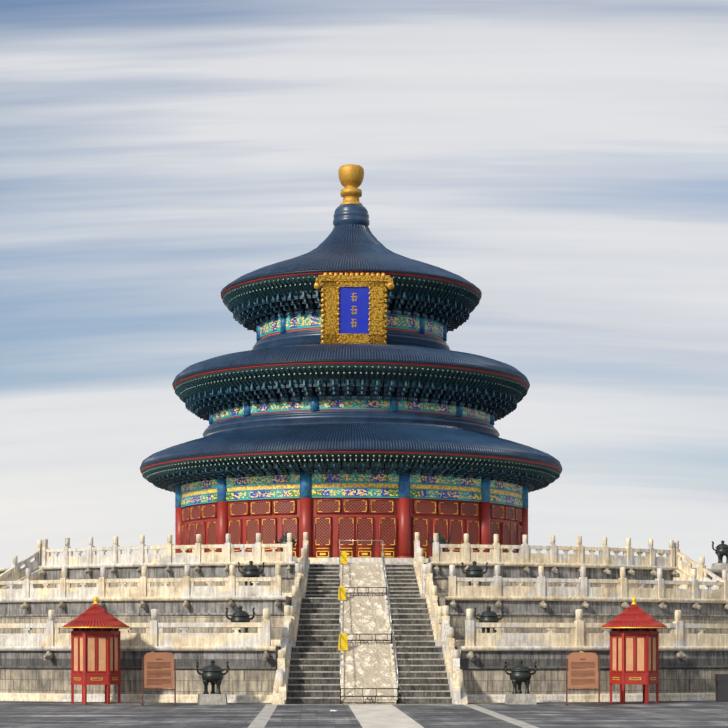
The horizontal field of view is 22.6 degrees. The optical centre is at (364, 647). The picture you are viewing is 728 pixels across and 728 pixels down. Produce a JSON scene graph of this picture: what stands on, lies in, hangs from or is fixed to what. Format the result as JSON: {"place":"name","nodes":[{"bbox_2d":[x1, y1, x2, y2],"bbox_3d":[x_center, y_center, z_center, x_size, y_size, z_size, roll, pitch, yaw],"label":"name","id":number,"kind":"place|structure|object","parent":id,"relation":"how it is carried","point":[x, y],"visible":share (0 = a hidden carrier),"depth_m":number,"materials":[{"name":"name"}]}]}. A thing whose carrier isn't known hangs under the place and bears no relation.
{"place":"outdoors","nodes":[
{"label":"outdoors","id":0,"kind":"place"},
{"bbox_2d":[182,497,521,557],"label":"door frames","id":1,"kind":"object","parent":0,"point":[375,546],"depth_m":136.64,"materials":[{"name":"red wood"}]},
{"bbox_2d":[183,500,520,550],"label":"lattice panels","id":2,"kind":"object","parent":1,"relation":"attached to","point":[322,530],"visible":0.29,"depth_m":136.93,"materials":[{"name":"red wood"}]},
{"bbox_2d":[182,500,521,557],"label":"gilded door trim","id":3,"kind":"structure","parent":1,"relation":"attached to","point":[357,522],"depth_m":135.80,"materials":[{"name":"gold metal"}]},
{"bbox_2d":[0,700,727,727],"bbox_3d":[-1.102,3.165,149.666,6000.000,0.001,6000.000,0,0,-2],"label":"ground","id":4,"kind":"structure","parent":0,"point":[636,714],"depth_m":84.76,"materials":[{"name":"grey stone"}]},
{"bbox_2d":[62,596,128,703],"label":"lantern","id":5,"kind":"object","parent":4,"relation":"on","point":[95,643],"visible":1,"depth_m":101.82,"materials":[{"name":"red paint"}]},
{"bbox_2d":[141,652,176,705],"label":"info sign","id":6,"kind":"object","parent":4,"relation":"on","point":[159,669],"visible":1,"depth_m":99.32,"materials":[{"name":"brown wood"}]},
{"bbox_2d":[197,694,227,704],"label":"stone pedestal","id":7,"kind":"object","parent":4,"relation":"on","point":[212,699],"visible":1,"depth_m":100.81,"materials":[{"name":"stone"}]},
{"bbox_2d":[196,659,228,693],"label":"incense burner","id":8,"kind":"object","parent":7,"relation":"on","point":[212,674],"depth_m":101.22,"materials":[{"name":"brown metal"}]},
{"bbox_2d":[0,533,727,702],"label":"terrace marble","id":9,"kind":"object","parent":4,"relation":"on","point":[27,583],"visible":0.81,"depth_m":111.20},
{"bbox_2d":[225,606,254,632],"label":"incense burner","id":10,"kind":"object","parent":9,"relation":"on","point":[240,615],"visible":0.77,"depth_m":106.15,"materials":[{"name":"metal"}]},
{"bbox_2d":[238,561,264,585],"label":"incense burner","id":11,"kind":"object","parent":9,"relation":"on","point":[250,570],"visible":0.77,"depth_m":111.66,"materials":[{"name":"metal"}]},
{"bbox_2d":[275,532,298,561],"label":"incense burner","id":12,"kind":"object","parent":9,"relation":"on","point":[282,539],"visible":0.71,"depth_m":118.78,"materials":[{"name":"metal"}]},
{"bbox_2d":[297,557,428,563],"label":"landing","id":13,"kind":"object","parent":9,"relation":"on","point":[332,560],"depth_m":133.13,"materials":[{"name":"beige stone"}]},
{"bbox_2d":[175,498,527,557],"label":"columns","id":14,"kind":"structure","parent":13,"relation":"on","point":[306,523],"depth_m":138.92,"materials":[{"name":"red wood"}]},
{"bbox_2d":[175,317,527,508],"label":"column tops","id":15,"kind":"object","parent":14,"relation":"on","point":[306,485],"visible":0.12,"depth_m":139.48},
{"bbox_2d":[209,396,489,424],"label":"frieze","id":16,"kind":"object","parent":15,"relation":"attached to","point":[353,403],"visible":0.29,"depth_m":139.25,"materials":[{"name":"multicoloured paint"}]},
{"bbox_2d":[153,290,548,492],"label":"dougong","id":17,"kind":"object","parent":15,"relation":"attached to","point":[504,410],"visible":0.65,"depth_m":140.74,"materials":[{"name":"teal wood"}]},
{"bbox_2d":[153,291,549,489],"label":"dougong edges","id":18,"kind":"object","parent":17,"relation":"attached to","point":[348,387],"visible":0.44,"depth_m":138.48,"materials":[{"name":"green wood"}]},
{"bbox_2d":[142,273,559,473],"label":"eave underside","id":19,"kind":"object","parent":15,"relation":"attached to","point":[354,392],"visible":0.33,"depth_m":137.07,"materials":[{"name":"paint"}]},
{"bbox_2d":[142,277,559,483],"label":"rafters","id":20,"kind":"object","parent":19,"relation":"on","point":[237,300],"visible":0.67,"depth_m":140.08,"materials":[{"name":"wood"}]},
{"bbox_2d":[142,276,559,479],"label":"rafter ends","id":21,"kind":"object","parent":20,"relation":"attached to","point":[349,372],"visible":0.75,"depth_m":137.16,"materials":[{"name":"green"}]},
{"bbox_2d":[140,225,561,471],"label":"roof base","id":22,"kind":"object","parent":15,"relation":"on","point":[353,360],"visible":0.12,"depth_m":136.42,"materials":[{"name":"blue tile"}]},
{"bbox_2d":[141,272,560,473],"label":"roof edge trim","id":23,"kind":"structure","parent":22,"relation":"attached to","point":[176,383],"depth_m":137.21,"materials":[{"name":"red paint"}]},
{"bbox_2d":[140,224,561,468],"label":"roof tile ribs","id":24,"kind":"object","parent":22,"relation":"on","point":[240,436],"visible":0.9,"depth_m":138.29,"materials":[{"name":"blue tile"}]},
{"bbox_2d":[314,272,394,343],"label":"plaque frame","id":25,"kind":"object","parent":24,"relation":"attached to","point":[332,284],"visible":0.96,"depth_m":139.35,"materials":[{"name":"gold metal"}]},
{"bbox_2d":[339,287,369,333],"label":"plaque panel","id":26,"kind":"object","parent":25,"relation":"in","point":[347,316],"visible":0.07,"depth_m":139.57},
{"bbox_2d":[351,293,356,327],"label":"plaque characters","id":27,"kind":"object","parent":26,"relation":"attached to","point":[353,296],"visible":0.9,"depth_m":139.51,"materials":[{"name":"gold metal"}]},
{"bbox_2d":[333,203,369,226],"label":"finial base","id":28,"kind":"object","parent":22,"relation":"on","point":[351,213],"visible":0.79,"depth_m":148.46,"materials":[{"name":"blue ceramic"}]},
{"bbox_2d":[338,164,363,204],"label":"gold finial","id":29,"kind":"object","parent":28,"relation":"on","point":[351,176],"visible":0.85,"depth_m":148.96,"materials":[{"name":"gold metal"}]},
{"bbox_2d":[203,329,499,436],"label":"ridge rings","id":30,"kind":"object","parent":15,"relation":"on","point":[351,415],"visible":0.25,"depth_m":140.54,"materials":[{"name":"blue tile"}]},
{"bbox_2d":[260,309,442,339],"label":"frieze","id":31,"kind":"object","parent":15,"relation":"attached to","point":[307,320],"visible":0.17,"depth_m":143.44,"materials":[{"name":"multicoloured paint"}]},
{"bbox_2d":[181,469,522,507],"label":"painted frieze","id":32,"kind":"object","parent":15,"relation":"attached to","point":[355,483],"visible":0.42,"depth_m":136.91,"materials":[{"name":"multicoloured paint"}]},
{"bbox_2d":[427,532,450,561],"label":"incense burner","id":33,"kind":"object","parent":9,"relation":"on","point":[442,540],"visible":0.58,"depth_m":119.06,"materials":[{"name":"metal"}]},
{"bbox_2d":[461,561,487,585],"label":"incense burner","id":34,"kind":"object","parent":9,"relation":"on","point":[474,570],"visible":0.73,"depth_m":112.04,"materials":[{"name":"metal"}]},
{"bbox_2d":[474,606,503,632],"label":"incense burner","id":35,"kind":"object","parent":9,"relation":"on","point":[488,616],"visible":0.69,"depth_m":106.58,"materials":[{"name":"metal"}]},
{"bbox_2d":[711,540,727,569],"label":"incense burner","id":36,"kind":"object","parent":9,"relation":"on","point":[721,550],"visible":1,"depth_m":128.05,"materials":[{"name":"metal"}]},
{"bbox_2d":[0,562,727,694],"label":"terrace walls","id":37,"kind":"structure","parent":4,"relation":"on","point":[251,673],"depth_m":109.90,"materials":[{"name":"grey stone"}]},
{"bbox_2d":[286,565,451,703],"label":"stair steps","id":38,"kind":"structure","parent":4,"relation":"on","point":[337,675],"depth_m":106.86,"materials":[{"name":"grey stone"}]},
{"bbox_2d":[338,552,347,649],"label":"warning signs","id":39,"kind":"object","parent":38,"relation":"on","point":[344,642],"visible":0.92,"depth_m":112.69,"materials":[{"name":"yellow plastic"}]},
{"bbox_2d":[339,540,397,697],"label":"ramp handrails","id":40,"kind":"object","parent":38,"relation":"on","point":[386,586],"visible":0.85,"depth_m":110.81,"materials":[{"name":"silver metal"}]},
{"bbox_2d":[286,564,451,698],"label":"stair risers","id":41,"kind":"object","parent":38,"relation":"attached to","point":[339,630],"visible":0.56,"depth_m":109.87,"materials":[{"name":"grey stone"}]},
{"bbox_2d":[342,563,395,703],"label":"carved stone ramp","id":42,"kind":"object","parent":4,"relation":"on","point":[366,665],"visible":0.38,"depth_m":109.49,"materials":[{"name":"beige stone"}]},
{"bbox_2d":[340,587,398,703],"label":"ramp fences","id":43,"kind":"object","parent":4,"relation":"on","point":[358,593],"visible":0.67,"depth_m":108.90,"materials":[{"name":"black metal"}]},
{"bbox_2d":[272,532,467,703],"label":"stair side walls","id":44,"kind":"structure","parent":4,"relation":"on","point":[442,629],"depth_m":107.31,"materials":[{"name":"beige stone"}]},
{"bbox_2d":[505,693,535,703],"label":"stone pedestal","id":45,"kind":"object","parent":4,"relation":"on","point":[520,698],"visible":1,"depth_m":101.31,"materials":[{"name":"stone"}]},
{"bbox_2d":[504,659,536,693],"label":"incense burner","id":46,"kind":"object","parent":45,"relation":"on","point":[520,673],"depth_m":101.71,"materials":[{"name":"brown metal"}]},
{"bbox_2d":[565,652,600,705],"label":"info sign","id":47,"kind":"object","parent":4,"relation":"on","point":[582,669],"visible":1,"depth_m":99.69,"materials":[{"name":"brown wood"}]},
{"bbox_2d":[601,597,666,703],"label":"lantern","id":48,"kind":"object","parent":4,"relation":"on","point":[634,644],"visible":1,"depth_m":102.68,"materials":[{"name":"red paint"}]},
{"bbox_2d":[715,674,727,701],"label":"litter bin","id":49,"kind":"object","parent":4,"relation":"on","point":[721,687],"visible":1,"depth_m":106.28,"materials":[{"name":"grey metal"}]},
{"bbox_2d":[0,0,727,568],"label":"sky","id":50,"kind":"structure","parent":0,"point":[565,160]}
]}

